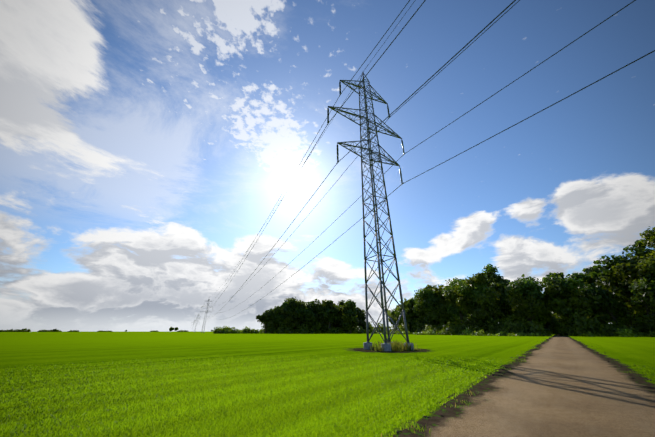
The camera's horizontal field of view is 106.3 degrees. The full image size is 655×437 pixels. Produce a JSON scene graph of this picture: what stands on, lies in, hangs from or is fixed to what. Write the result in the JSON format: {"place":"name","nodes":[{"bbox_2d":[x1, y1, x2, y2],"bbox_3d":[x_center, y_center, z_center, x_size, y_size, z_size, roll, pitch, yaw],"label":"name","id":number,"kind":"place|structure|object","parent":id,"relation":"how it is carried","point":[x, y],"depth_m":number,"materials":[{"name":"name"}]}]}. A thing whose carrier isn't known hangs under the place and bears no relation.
{"place":"outdoors","nodes":[
{"label":"outdoors","id":0,"kind":"place"},
{"bbox_2d":[0,226,654,336],"bbox_3d":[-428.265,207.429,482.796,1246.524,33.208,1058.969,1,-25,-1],"label":"tree","id":1,"kind":"object","parent":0,"point":[552,307],"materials":[{"name":"green plant"}]},
{"bbox_2d":[0,332,654,436],"bbox_3d":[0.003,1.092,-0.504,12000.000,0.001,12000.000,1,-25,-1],"label":"ground","id":2,"kind":"structure","parent":0,"point":[20,349],"depth_m":19.10,"materials":[{"name":"green plant"}]},
{"bbox_2d":[201,299,211,332],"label":"pylon","id":3,"kind":"object","parent":2,"relation":"on","point":[205,314],"depth_m":225.52,"materials":[{"name":"metal"}]},
{"bbox_2d":[0,353,654,436],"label":"grass blades","id":4,"kind":"object","parent":2,"relation":"on","point":[273,417],"depth_m":4.84,"materials":[{"name":"green plant"}]},
{"bbox_2d":[327,72,413,350],"bbox_3d":[4.402,-4.295,24.122,9.990,30.670,2.720,12,-27,-25],"label":"pylon","id":5,"kind":"object","parent":2,"relation":"on","point":[385,346],"depth_m":22.71,"materials":[{"name":"metal"}]},
{"bbox_2d":[191,0,654,325],"bbox_3d":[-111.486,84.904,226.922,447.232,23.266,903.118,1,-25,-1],"label":"conductors","id":6,"kind":"object","parent":5,"relation":"attached to","point":[405,103],"depth_m":20.36,"materials":[{"name":"grey metal"}]},
{"bbox_2d":[348,347,443,352],"bbox_3d":[4.402,9.495,17.779,8.000,0.001,8.000,1,-25,-1],"label":"dirt patch","id":7,"kind":"object","parent":2,"relation":"on","point":[360,349],"depth_m":16.16,"materials":[{"name":"brown soil"}]},
{"bbox_2d":[368,340,417,351],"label":"tall grass","id":8,"kind":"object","parent":7,"relation":"on","point":[398,346],"depth_m":16.86,"materials":[{"name":"green plant"}]},
{"bbox_2d":[0,0,654,331],"label":"sky","id":9,"kind":"structure","parent":0,"point":[146,146],"materials":[{"name":"blue"}]},
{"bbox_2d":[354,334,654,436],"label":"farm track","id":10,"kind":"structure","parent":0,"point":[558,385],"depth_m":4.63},
{"bbox_2d":[378,337,644,436],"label":"verge tufts","id":11,"kind":"object","parent":10,"relation":"on","point":[414,426],"depth_m":4.35,"materials":[{"name":"green plant"}]},
{"bbox_2d":[382,339,651,433],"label":"verge clods","id":12,"kind":"object","parent":10,"relation":"on","point":[397,431],"depth_m":7.33,"materials":[{"name":"soil"}]}
]}

